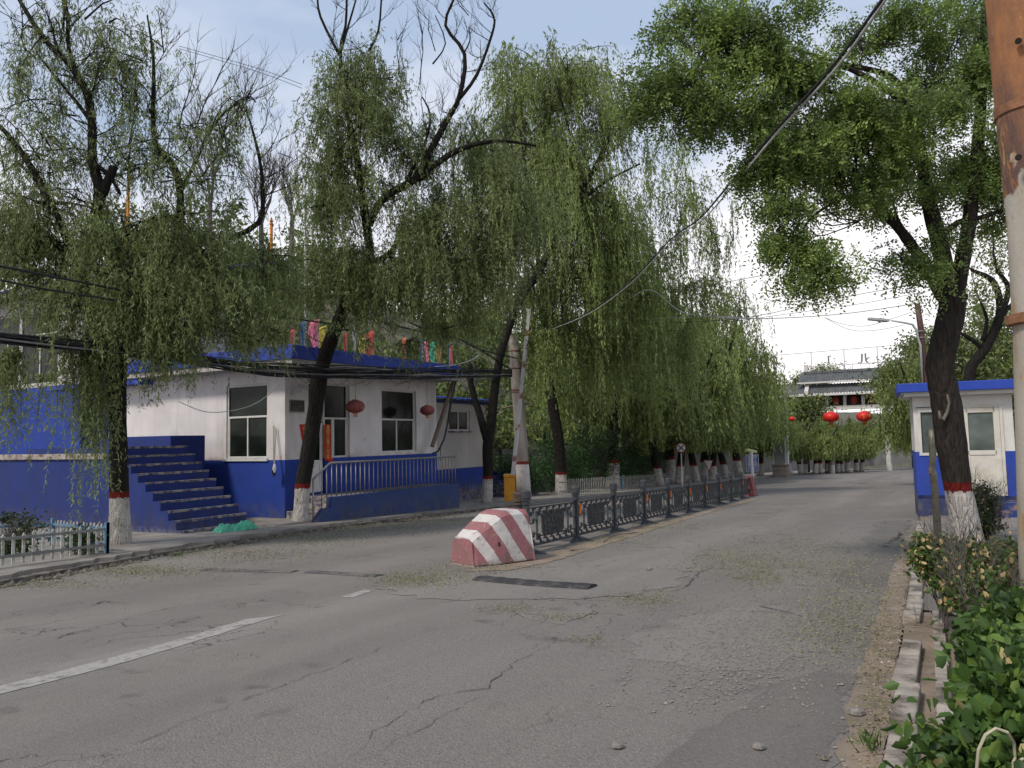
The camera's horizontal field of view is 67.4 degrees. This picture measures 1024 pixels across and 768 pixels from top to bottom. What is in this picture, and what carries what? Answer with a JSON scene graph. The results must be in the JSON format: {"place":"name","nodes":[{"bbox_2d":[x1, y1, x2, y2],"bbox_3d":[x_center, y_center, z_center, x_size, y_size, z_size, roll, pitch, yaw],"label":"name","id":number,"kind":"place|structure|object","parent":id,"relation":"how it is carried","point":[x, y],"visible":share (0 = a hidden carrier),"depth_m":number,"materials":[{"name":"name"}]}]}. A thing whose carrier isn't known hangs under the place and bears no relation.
{"place":"outdoors","nodes":[
{"label":"outdoors","id":0,"kind":"place"},
{"bbox_2d":[0,469,868,579],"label":"pavement","id":1,"kind":"structure","parent":0,"point":[150,541],"depth_m":16.64,"materials":[{"name":"concrete"}]},
{"bbox_2d":[0,508,54,554],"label":"bed bush","id":2,"kind":"object","parent":1,"relation":"on","point":[27,528],"visible":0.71,"depth_m":13.87,"materials":[{"name":"green plant"}]},
{"bbox_2d":[0,518,109,565],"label":"picket fence","id":3,"kind":"object","parent":1,"relation":"on","point":[53,524],"visible":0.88,"depth_m":12.92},
{"bbox_2d":[50,521,109,554],"bbox_3d":[-7.659,2.776,13.582,0.899,0.679,1.343,1,-5,-32],"label":"bed bush","id":4,"kind":"object","parent":1,"relation":"on","point":[84,539],"visible":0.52,"depth_m":13.49,"materials":[{"name":"green plant"}]},
{"bbox_2d":[25,435,253,533],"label":"staircase","id":5,"kind":"structure","parent":1,"relation":"on","point":[173,488],"depth_m":19.60,"materials":[{"name":"blue paint"}]},
{"bbox_2d":[0,0,323,544],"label":"willow tree","id":6,"kind":"object","parent":1,"relation":"on","point":[198,301],"visible":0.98,"depth_m":15.21,"materials":[{"name":"green plant"}]},
{"bbox_2d":[0,265,338,324],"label":"overhead cable","id":7,"kind":"object","parent":6,"relation":"attached to","point":[48,275],"visible":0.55,"depth_m":13.37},
{"bbox_2d":[212,520,257,532],"bbox_3d":[-6.572,3.367,18.232,0.409,0.217,1.150,-3,-5,29],"label":"green net bundle","id":8,"kind":"object","parent":1,"relation":"on","point":[241,525],"visible":0.98,"depth_m":18.10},
{"bbox_2d":[46,344,462,518],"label":"guardhouse","id":9,"kind":"structure","parent":1,"relation":"on","point":[390,421],"depth_m":23.29,"materials":[{"name":"paint"}]},
{"bbox_2d":[227,383,266,457],"bbox_3d":[-7.687,1.092,22.391,1.700,2.140,0.064,-3,-5,29],"label":"window","id":10,"kind":"structure","parent":9,"relation":"in","point":[247,427],"depth_m":22.41,"materials":[{"name":"black glass"}]},
{"bbox_2d":[310,423,322,491],"bbox_3d":[-5.795,2.158,22.610,0.122,2.030,0.620,-3,-5,29],"label":"door","id":11,"kind":"structure","parent":9,"relation":"in","point":[318,462],"depth_m":22.75,"materials":[{"name":"white paint"}]},
{"bbox_2d":[322,384,347,457],"bbox_3d":[-5.413,1.124,23.480,0.064,2.240,1.080,-3,-5,29],"label":"window","id":12,"kind":"structure","parent":9,"relation":"in","point":[335,413],"depth_m":23.56,"materials":[{"name":"black glass"}]},
{"bbox_2d":[382,389,414,452],"bbox_3d":[-3.908,1.261,26.124,0.064,2.100,1.890,-3,-5,29],"label":"window","id":13,"kind":"structure","parent":9,"relation":"in","point":[398,419],"depth_m":26.18,"materials":[{"name":"black glass"}]},
{"bbox_2d":[246,483,458,526],"bbox_3d":[-4.811,3.911,23.363,2.250,1.300,8.200,-3,-5,29],"label":"porch","id":14,"kind":"object","parent":1,"relation":"on","point":[412,499],"visible":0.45,"depth_m":22.72,"materials":[{"name":"paint"}]},
{"bbox_2d":[312,455,455,522],"bbox_3d":[-3.623,3.070,23.426,0.060,1.580,6.845,-3,-5,29],"label":"handrail","id":15,"kind":"object","parent":14,"relation":"on","point":[355,462],"visible":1,"depth_m":22.84,"materials":[{"name":"blue metal"}]},
{"bbox_2d":[216,0,584,520],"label":"willow tree","id":16,"kind":"object","parent":1,"relation":"on","point":[428,258],"visible":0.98,"depth_m":20.25,"materials":[{"name":"green plant"}]},
{"bbox_2d":[436,396,488,499],"bbox_3d":[-4.453,2.750,32.711,4.802,5.125,6.720,-3,-5,29],"label":"annex","id":17,"kind":"object","parent":1,"relation":"on","point":[463,442],"visible":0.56,"depth_m":32.61,"materials":[{"name":"paint"}]},
{"bbox_2d":[449,411,468,430],"bbox_3d":[-2.299,1.556,32.559,0.062,0.840,1.600,-3,-5,29],"label":"window","id":18,"kind":"structure","parent":17,"relation":"in","point":[459,420],"depth_m":32.65,"materials":[{"name":"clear glass"}]},
{"bbox_2d":[502,335,531,499],"bbox_3d":[0.242,1.469,31.221,1.196,6.923,0.800,2,-5,-33],"label":"utility pole","id":19,"kind":"object","parent":1,"relation":"on","point":[522,474],"visible":0.81,"depth_m":30.98,"materials":[{"name":"paint"}]},
{"bbox_2d":[531,0,883,335],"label":"overhead cable","id":20,"kind":"object","parent":19,"relation":"attached to","point":[873,11],"visible":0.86,"depth_m":7.94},
{"bbox_2d":[503,309,530,501],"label":"barrier gate","id":21,"kind":"structure","parent":1,"relation":"on","point":[509,485],"depth_m":30.07,"materials":[{"name":"metal"}]},
{"bbox_2d":[493,441,552,494],"bbox_3d":[0.290,3.986,35.801,3.560,2.680,3.292,0,-4,-11],"label":"shrub","id":22,"kind":"object","parent":1,"relation":"on","point":[507,465],"visible":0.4,"depth_m":35.66,"materials":[{"name":"green plant"}]},
{"bbox_2d":[529,429,605,491],"bbox_3d":[2.664,3.914,38.890,4.060,3.410,3.909,-1,-4,3],"label":"shrub","id":23,"kind":"object","parent":1,"relation":"on","point":[549,467],"visible":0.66,"depth_m":38.56,"materials":[{"name":"green plant"}]},
{"bbox_2d":[566,411,639,488],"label":"shrub","id":24,"kind":"object","parent":1,"relation":"on","point":[599,453],"visible":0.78,"depth_m":42.40,"materials":[{"name":"green plant"}]},
{"bbox_2d":[504,143,705,493],"bbox_3d":[4.876,-3.595,37.849,9.454,18.060,7.007,0,-4,-17],"label":"willow tree","id":25,"kind":"object","parent":1,"relation":"on","point":[558,442],"visible":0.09,"depth_m":37.79,"materials":[{"name":"green plant"}]},
{"bbox_2d":[440,25,777,502],"bbox_3d":[5.127,-4.474,32.643,16.423,18.782,8.589,1,-5,-32],"label":"willow tree","id":26,"kind":"object","parent":1,"relation":"on","point":[602,277],"visible":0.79,"depth_m":30.55,"materials":[{"name":"green plant"}]},
{"bbox_2d":[0,332,537,385],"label":"cable bundle","id":27,"kind":"object","parent":26,"relation":"hanging from","point":[347,373],"visible":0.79,"depth_m":19.36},
{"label":"white tube bracket","id":28,"kind":"object","parent":26,"relation":"attached to","visible":0},
{"bbox_2d":[553,0,886,328],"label":"overhead cable","id":29,"kind":"object","parent":28,"relation":"attached to","point":[830,74],"visible":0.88,"depth_m":7.91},
{"bbox_2d":[558,472,667,494],"bbox_3d":[5.863,5.233,40.721,0.068,1.223,16.052,-3,-5,28],"label":"picket fence","id":30,"kind":"object","parent":1,"relation":"on","point":[665,475],"visible":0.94,"depth_m":39.52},
{"bbox_2d":[524,270,722,488],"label":"willow tree","id":31,"kind":"object","parent":1,"relation":"on","point":[662,404],"visible":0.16,"depth_m":42.71,"materials":[{"name":"green plant"}]},
{"bbox_2d":[602,422,656,484],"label":"shrub","id":32,"kind":"object","parent":1,"relation":"on","point":[634,458],"visible":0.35,"depth_m":46.23,"materials":[{"name":"green plant"}]},
{"bbox_2d":[592,321,707,485],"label":"willow tree","id":33,"kind":"object","parent":1,"relation":"on","point":[656,465],"visible":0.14,"depth_m":45.47,"materials":[{"name":"green plant"}]},
{"bbox_2d":[628,442,673,483],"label":"shrub","id":34,"kind":"object","parent":1,"relation":"on","point":[661,455],"visible":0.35,"depth_m":50.91,"materials":[{"name":"green plant"}]},
{"bbox_2d":[581,294,751,483],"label":"willow tree","id":35,"kind":"object","parent":1,"relation":"on","point":[671,467],"visible":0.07,"depth_m":49.60,"materials":[{"name":"green plant"}]},
{"bbox_2d":[634,332,744,481],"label":"willow tree","id":36,"kind":"object","parent":1,"relation":"on","point":[695,476],"visible":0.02,"depth_m":52.74,"materials":[{"name":"green plant"}]},
{"bbox_2d":[636,323,746,483],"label":"willow tree","id":37,"kind":"object","parent":1,"relation":"on","point":[719,380],"visible":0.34,"depth_m":47.33,"materials":[{"name":"green plant"}]},
{"bbox_2d":[675,363,763,480],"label":"willow tree","id":38,"kind":"object","parent":1,"relation":"on","point":[713,456],"visible":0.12,"depth_m":55.42,"materials":[{"name":"green plant"}]},
{"bbox_2d":[694,344,777,478],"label":"willow tree","id":39,"kind":"object","parent":1,"relation":"on","point":[723,466],"visible":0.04,"depth_m":59.28,"materials":[{"name":"green plant"}]},
{"bbox_2d":[692,295,784,479],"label":"willow tree","id":40,"kind":"object","parent":1,"relation":"on","point":[750,378],"visible":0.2,"depth_m":56.35,"materials":[{"name":"green plant"}]},
{"bbox_2d":[715,322,799,476],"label":"willow tree","id":41,"kind":"object","parent":1,"relation":"on","point":[737,465],"visible":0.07,"depth_m":64.24,"materials":[{"name":"green plant"}]},
{"bbox_2d":[725,376,805,475],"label":"willow tree","id":42,"kind":"object","parent":1,"relation":"on","point":[791,438],"visible":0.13,"depth_m":69.00,"materials":[{"name":"green plant"}]},
{"bbox_2d":[789,419,817,474],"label":"tree","id":43,"kind":"object","parent":1,"relation":"on","point":[808,440],"visible":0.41,"depth_m":77.25,"materials":[{"name":"green plant"}]},
{"bbox_2d":[784,387,842,471],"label":"roadside tree","id":44,"kind":"object","parent":1,"relation":"on","point":[807,404],"visible":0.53,"depth_m":83.05,"materials":[{"name":"green plant"}]},
{"bbox_2d":[0,467,918,767],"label":"road","id":45,"kind":"structure","parent":0,"point":[60,723],"depth_m":8.34,"materials":[{"name":"asphalt"}]},
{"bbox_2d":[0,614,284,693],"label":"lane marking","id":46,"kind":"object","parent":45,"relation":"on","point":[69,672],"visible":1,"depth_m":6.29,"materials":[{"name":"paint"}]},
{"bbox_2d":[0,512,460,587],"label":"kerb rubble","id":47,"kind":"object","parent":45,"relation":"on","point":[69,572],"visible":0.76,"depth_m":14.27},
{"bbox_2d":[0,470,852,584],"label":"kerb","id":48,"kind":"structure","parent":45,"relation":"on","point":[27,577],"depth_m":15.37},
{"bbox_2d":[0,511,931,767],"bbox_3d":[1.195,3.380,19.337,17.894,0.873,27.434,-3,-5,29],"label":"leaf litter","id":49,"kind":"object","parent":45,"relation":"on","point":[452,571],"visible":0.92,"depth_m":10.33,"materials":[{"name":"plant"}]},
{"bbox_2d":[61,514,902,767],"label":"coarse road surface","id":50,"kind":"object","parent":45,"relation":"on","point":[296,723],"visible":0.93,"depth_m":5.05,"materials":[{"name":"asphalt"}]},
{"bbox_2d":[619,605,835,670],"bbox_3d":[2.021,2.185,6.818,1.620,0.085,2.836,-3,-5,29],"label":"pale road patch","id":51,"kind":"object","parent":50,"relation":"on","point":[655,647],"visible":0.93,"depth_m":6.49,"materials":[{"name":"asphalt"}]},
{"bbox_2d":[654,669,858,767],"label":"dark road patch","id":52,"kind":"object","parent":50,"relation":"on","point":[732,740],"visible":1,"depth_m":4.26,"materials":[{"name":"asphalt"}]},
{"bbox_2d":[831,532,904,589],"bbox_3d":[5.902,2.676,12.177,0.864,0.234,7.821,-3,-5,29],"label":"dark road patch","id":53,"kind":"object","parent":50,"relation":"on","point":[889,551],"visible":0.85,"depth_m":10.47,"materials":[{"name":"asphalt"}]},
{"bbox_2d":[451,508,534,566],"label":"concrete block","id":54,"kind":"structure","parent":45,"relation":"on","point":[497,536],"depth_m":11.95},
{"bbox_2d":[380,540,707,599],"bbox_3d":[1.818,2.682,11.196,2.936,0.220,7.450,-5,-6,44],"label":"pale road patch","id":55,"kind":"object","parent":45,"relation":"on","point":[617,573],"visible":0.93,"depth_m":10.05,"materials":[{"name":"asphalt"}]},
{"bbox_2d":[471,576,597,589],"bbox_3d":[0.255,2.531,9.825,1.739,0.089,0.403,-4,-5,33],"label":"speed bump","id":56,"kind":"object","parent":55,"relation":"on","point":[538,583],"visible":1,"depth_m":9.66,"materials":[{"name":"black rubber"}]},
{"bbox_2d":[517,604,593,624],"bbox_3d":[0.471,2.333,7.879,0.691,0.037,1.107,-3,-5,29],"label":"pale road patch","id":57,"kind":"object","parent":45,"relation":"on","point":[586,609],"visible":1,"depth_m":7.81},
{"bbox_2d":[334,577,845,763],"bbox_3d":[0.406,2.261,7.105,6.485,0.265,6.701,-2,-4,9],"label":"road grit","id":58,"kind":"object","parent":45,"relation":"on","point":[593,698],"visible":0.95,"depth_m":4.72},
{"bbox_2d":[463,498,756,571],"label":"roadside dirt","id":59,"kind":"structure","parent":45,"relation":"on","point":[580,547],"depth_m":14.65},
{"bbox_2d":[521,471,749,553],"bbox_3d":[5.186,3.284,22.998,0.721,1.707,22.595,-3,-5,27],"label":"median fence","id":60,"kind":"object","parent":45,"relation":"on","point":[552,521],"visible":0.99,"depth_m":17.83,"materials":[{"name":"metal"}]},
{"bbox_2d":[588,543,865,715],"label":"road gravel","id":61,"kind":"structure","parent":45,"relation":"on","point":[748,672],"depth_m":6.10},
{"bbox_2d":[799,418,844,473],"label":"tree","id":62,"kind":"object","parent":45,"relation":"on","point":[825,444],"visible":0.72,"depth_m":77.12,"materials":[{"name":"green plant"}]},
{"bbox_2d":[813,417,852,473],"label":"tree","id":63,"kind":"object","parent":45,"relation":"on","point":[844,439],"visible":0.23,"depth_m":79.84,"materials":[{"name":"green plant"}]},
{"bbox_2d":[823,425,859,472],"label":"tree","id":64,"kind":"object","parent":45,"relation":"on","point":[851,451],"visible":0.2,"depth_m":81.60,"materials":[{"name":"green plant"}]},
{"bbox_2d":[835,417,873,472],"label":"tree","id":65,"kind":"object","parent":45,"relation":"on","point":[851,424],"visible":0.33,"depth_m":83.56,"materials":[{"name":"green plant"}]},
{"bbox_2d":[797,544,912,767],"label":"kerb rubble","id":66,"kind":"object","parent":45,"relation":"on","point":[823,757],"visible":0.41,"depth_m":5.52,"materials":[{"name":"gravel"}]},
{"bbox_2d":[858,422,883,471],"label":"tree","id":67,"kind":"object","parent":45,"relation":"on","point":[861,467],"visible":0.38,"depth_m":85.88,"materials":[{"name":"green plant"}]},
{"bbox_2d":[835,528,915,767],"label":"roadside dirt","id":68,"kind":"structure","parent":45,"relation":"on","point":[843,746],"depth_m":5.13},
{"bbox_2d":[847,726,884,752],"bbox_3d":[1.831,1.813,3.910,0.222,0.121,0.271,-3,-5,29],"label":"weed tuft","id":69,"kind":"object","parent":68,"relation":"on","point":[865,739],"visible":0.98,"depth_m":3.93,"materials":[{"name":"green plant"}]},
{"bbox_2d":[859,520,912,547],"bbox_3d":[7.794,3.017,15.791,0.851,0.196,6.592,-3,-5,29],"label":"dark road patch","id":70,"kind":"object","parent":45,"relation":"on","point":[893,528],"visible":0.98,"depth_m":15.43,"materials":[{"name":"asphalt"}]},
{"bbox_2d":[867,303,926,382],"bbox_3d":[16.680,0.576,32.709,2.764,8.102,0.472,0,-4,-10],"label":"street lamp","id":71,"kind":"object","parent":45,"relation":"on","point":[920,333],"visible":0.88,"depth_m":32.88,"materials":[{"name":"metal"}]},
{"bbox_2d":[882,324,933,362],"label":"background tree","id":72,"kind":"object","parent":45,"relation":"on","point":[904,346],"visible":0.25,"depth_m":46.29,"materials":[{"name":"green plant"}]},
{"bbox_2d":[0,0,1011,413],"label":"sky","id":73,"kind":"structure","parent":0,"point":[597,22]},
{"bbox_2d":[170,275,911,749],"bbox_3d":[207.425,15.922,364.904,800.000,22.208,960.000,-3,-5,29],"label":"ground","id":74,"kind":"structure","parent":0,"point":[530,441],"depth_m":62.92,"materials":[{"name":"soil"}]},
{"bbox_2d":[0,453,107,525],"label":"retaining wall","id":75,"kind":"structure","parent":74,"relation":"on","point":[13,476],"depth_m":21.24,"materials":[{"name":"blue paint"}]},
{"bbox_2d":[142,35,275,246],"bbox_3d":[-13.029,-4.978,34.039,5.710,21.474,4.433,-1,-4,-3],"label":"bare tree","id":76,"kind":"object","parent":74,"relation":"on","point":[210,218],"visible":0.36,"depth_m":33.86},
{"bbox_2d":[231,136,295,306],"bbox_3d":[-11.642,-3.011,36.237,2.968,17.944,3.144,-2,-4,11],"label":"bare tree","id":77,"kind":"object","parent":74,"relation":"on","point":[273,183],"visible":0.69,"depth_m":36.00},
{"bbox_2d":[271,141,308,343],"bbox_3d":[-11.464,-3.998,39.791,2.231,17.515,2.715,1,-5,-26],"label":"bare tree","id":78,"kind":"object","parent":74,"relation":"on","point":[287,199],"visible":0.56,"depth_m":39.90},
{"bbox_2d":[60,191,766,469],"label":"hillside woods","id":79,"kind":"object","parent":74,"relation":"on","point":[507,422],"visible":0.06,"depth_m":55.63,"materials":[{"name":"green plant"}]},
{"bbox_2d":[498,448,911,491],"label":"roadside wall","id":80,"kind":"structure","parent":74,"relation":"on","point":[767,462],"depth_m":71.97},
{"bbox_2d":[771,438,789,476],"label":"stone pillar","id":81,"kind":"structure","parent":74,"relation":"on","point":[780,466],"depth_m":68.20,"materials":[{"name":"grey stone"}]},
{"bbox_2d":[865,348,906,396],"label":"background tree","id":82,"kind":"object","parent":74,"relation":"on","point":[886,377],"visible":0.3,"depth_m":52.04,"materials":[{"name":"green plant"}]},
{"bbox_2d":[776,361,1005,470],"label":"gateway","id":83,"kind":"object","parent":74,"relation":"on","point":[851,399],"visible":0.41,"depth_m":92.02,"materials":[{"name":"beige stone"}]},
{"bbox_2d":[883,721,918,767],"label":"kerb","id":84,"kind":"structure","parent":74,"relation":"on","point":[893,756],"depth_m":3.68,"materials":[{"name":"concrete"}]},
{"bbox_2d":[888,681,920,734],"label":"kerb","id":85,"kind":"structure","parent":74,"relation":"on","point":[901,707],"depth_m":4.36,"materials":[{"name":"concrete"}]},
{"bbox_2d":[890,654,919,700],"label":"kerb","id":86,"kind":"structure","parent":74,"relation":"on","point":[907,668],"depth_m":5.12,"materials":[{"name":"concrete"}]},
{"bbox_2d":[899,639,921,663],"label":"kerb","id":87,"kind":"structure","parent":74,"relation":"on","point":[911,647],"depth_m":5.68,"materials":[{"name":"concrete"}]},
{"bbox_2d":[903,598,923,632],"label":"kerb","id":88,"kind":"structure","parent":74,"relation":"on","point":[909,612],"depth_m":7.04,"materials":[{"name":"concrete"}]},
{"bbox_2d":[910,515,1017,566],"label":"pavement","id":89,"kind":"structure","parent":0,"point":[1013,527],"depth_m":15.62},
{"bbox_2d":[859,344,960,462],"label":"tree","id":90,"kind":"object","parent":89,"relation":"on","point":[894,429],"visible":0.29,"depth_m":41.05,"materials":[{"name":"green plant"}]},
{"bbox_2d":[928,430,941,536],"bbox_3d":[7.263,1.847,13.211,0.153,2.122,0.286,-3,-5,29],"label":"bent metal post","id":91,"kind":"object","parent":89,"relation":"on","point":[934,482],"visible":0.82,"depth_m":13.15,"materials":[{"name":"metal"}]},
{"bbox_2d":[889,324,997,384],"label":"background tree","id":92,"kind":"object","parent":89,"relation":"on","point":[915,345],"visible":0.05,"depth_m":44.12,"materials":[{"name":"green plant"}]},
{"bbox_2d":[895,379,1016,517],"bbox_3d":[11.416,1.715,19.568,2.760,3.435,3.340,-3,-4,25],"label":"sentry booth","id":93,"kind":"object","parent":89,"relation":"on","point":[988,414],"visible":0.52,"depth_m":18.68,"materials":[{"name":"paint"}]},
{"bbox_2d":[917,409,937,455],"bbox_3d":[10.530,1.204,19.117,0.740,1.149,0.075,-3,-4,25],"label":"window","id":94,"kind":"structure","parent":93,"relation":"in","point":[925,421],"depth_m":19.22,"materials":[{"name":"clear glass"}]},
{"bbox_2d":[963,404,1007,495],"bbox_3d":[11.421,1.607,18.650,0.930,2.209,0.100,-3,-4,25],"label":"door","id":95,"kind":"structure","parent":93,"relation":"in","point":[983,426],"depth_m":18.62,"materials":[{"name":"white metal"}]},
{"bbox_2d":[902,516,1012,759],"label":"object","id":96,"kind":"structure","parent":89,"relation":"on","point":[928,690],"depth_m":5.71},
{"bbox_2d":[577,0,1007,542],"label":"locust tree","id":97,"kind":"object","parent":96,"relation":"on","point":[848,127],"visible":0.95,"depth_m":9.65,"materials":[{"name":"green plant"}]},
{"bbox_2d":[932,608,952,728],"bbox_3d":[1.712,1.754,3.069,0.130,0.399,9.201,-3,-5,29],"label":"kerb right edging","id":98,"kind":"object","parent":96,"relation":"on","point":[941,678],"visible":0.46,"depth_m":4.95,"materials":[{"name":"concrete"}]},
{"bbox_2d":[878,580,1023,767],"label":"bush","id":99,"kind":"object","parent":96,"relation":"on","point":[985,683],"visible":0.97,"depth_m":1.85,"materials":[{"name":"green plant"}]},
{"bbox_2d":[975,727,1023,767],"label":"dry vine","id":100,"kind":"object","parent":99,"relation":"attached to","point":[985,735],"visible":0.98,"depth_m":1.60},
{"bbox_2d":[905,204,1010,380],"bbox_3d":[14.819,-1.208,24.033,3.818,9.916,4.075,2,-5,-37],"label":"dark limbed tree","id":101,"kind":"object","parent":96,"relation":"on","point":[988,337],"visible":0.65,"depth_m":23.93,"materials":[{"name":"green plant"}]},
{"bbox_2d":[900,499,1020,644],"bbox_3d":[3.524,1.471,5.762,1.195,1.173,2.767,-3,-5,29],"label":"yellowing bush","id":102,"kind":"object","parent":96,"relation":"on","point":[950,568],"visible":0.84,"depth_m":6.01,"materials":[{"name":"green plant"}]},
{"bbox_2d":[941,462,1015,539],"bbox_3d":[8.180,2.026,13.376,1.220,1.462,1.602,-3,-5,29],"label":"dark bush","id":103,"kind":"object","parent":96,"relation":"on","point":[989,509],"visible":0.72,"depth_m":13.26,"materials":[{"name":"green plant"}]},
{"bbox_2d":[985,0,1023,599],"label":"rusty pole","id":104,"kind":"object","parent":96,"relation":"on","point":[1005,24],"visible":0.98,"depth_m":4.97,"materials":[{"name":"metal"}]},
{"bbox_2d":[955,298,1012,380],"bbox_3d":[25.328,0.143,39.939,6.857,10.089,5.544,-3,-5,29],"label":"background tree","id":105,"kind":"object","parent":89,"relation":"on","point":[964,354],"visible":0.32,"depth_m":39.90,"materials":[{"name":"green plant"}]},
{"bbox_2d":[955,310,1015,453],"bbox_3d":[20.591,0.421,30.085,5.494,7.646,5.489,0,-4,-13],"label":"background tree","id":106,"kind":"object","parent":89,"relation":"on","point":[1008,364],"visible":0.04,"depth_m":30.70,"materials":[{"name":"green plant"}]},
{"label":"terrace","id":107,"kind":"structure","parent":0,"visible":0},
{"bbox_2d":[0,263,275,454],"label":"house","id":108,"kind":"structure","parent":107,"relation":"on","point":[42,439],"depth_m":28.34,"materials":[{"name":"paint"}]},
{"bbox_2d":[0,315,20,386],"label":"window","id":109,"kind":"structure","parent":108,"relation":"in","point":[18,326],"depth_m":29.57,"materials":[{"name":"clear glass"}]},
{"bbox_2d":[20,308,58,384],"bbox_3d":[-17.480,-1.349,28.482,2.580,2.746,0.064,-3,-5,29],"label":"window","id":110,"kind":"structure","parent":108,"relation":"in","point":[41,368],"depth_m":28.59,"materials":[{"name":"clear glass"}]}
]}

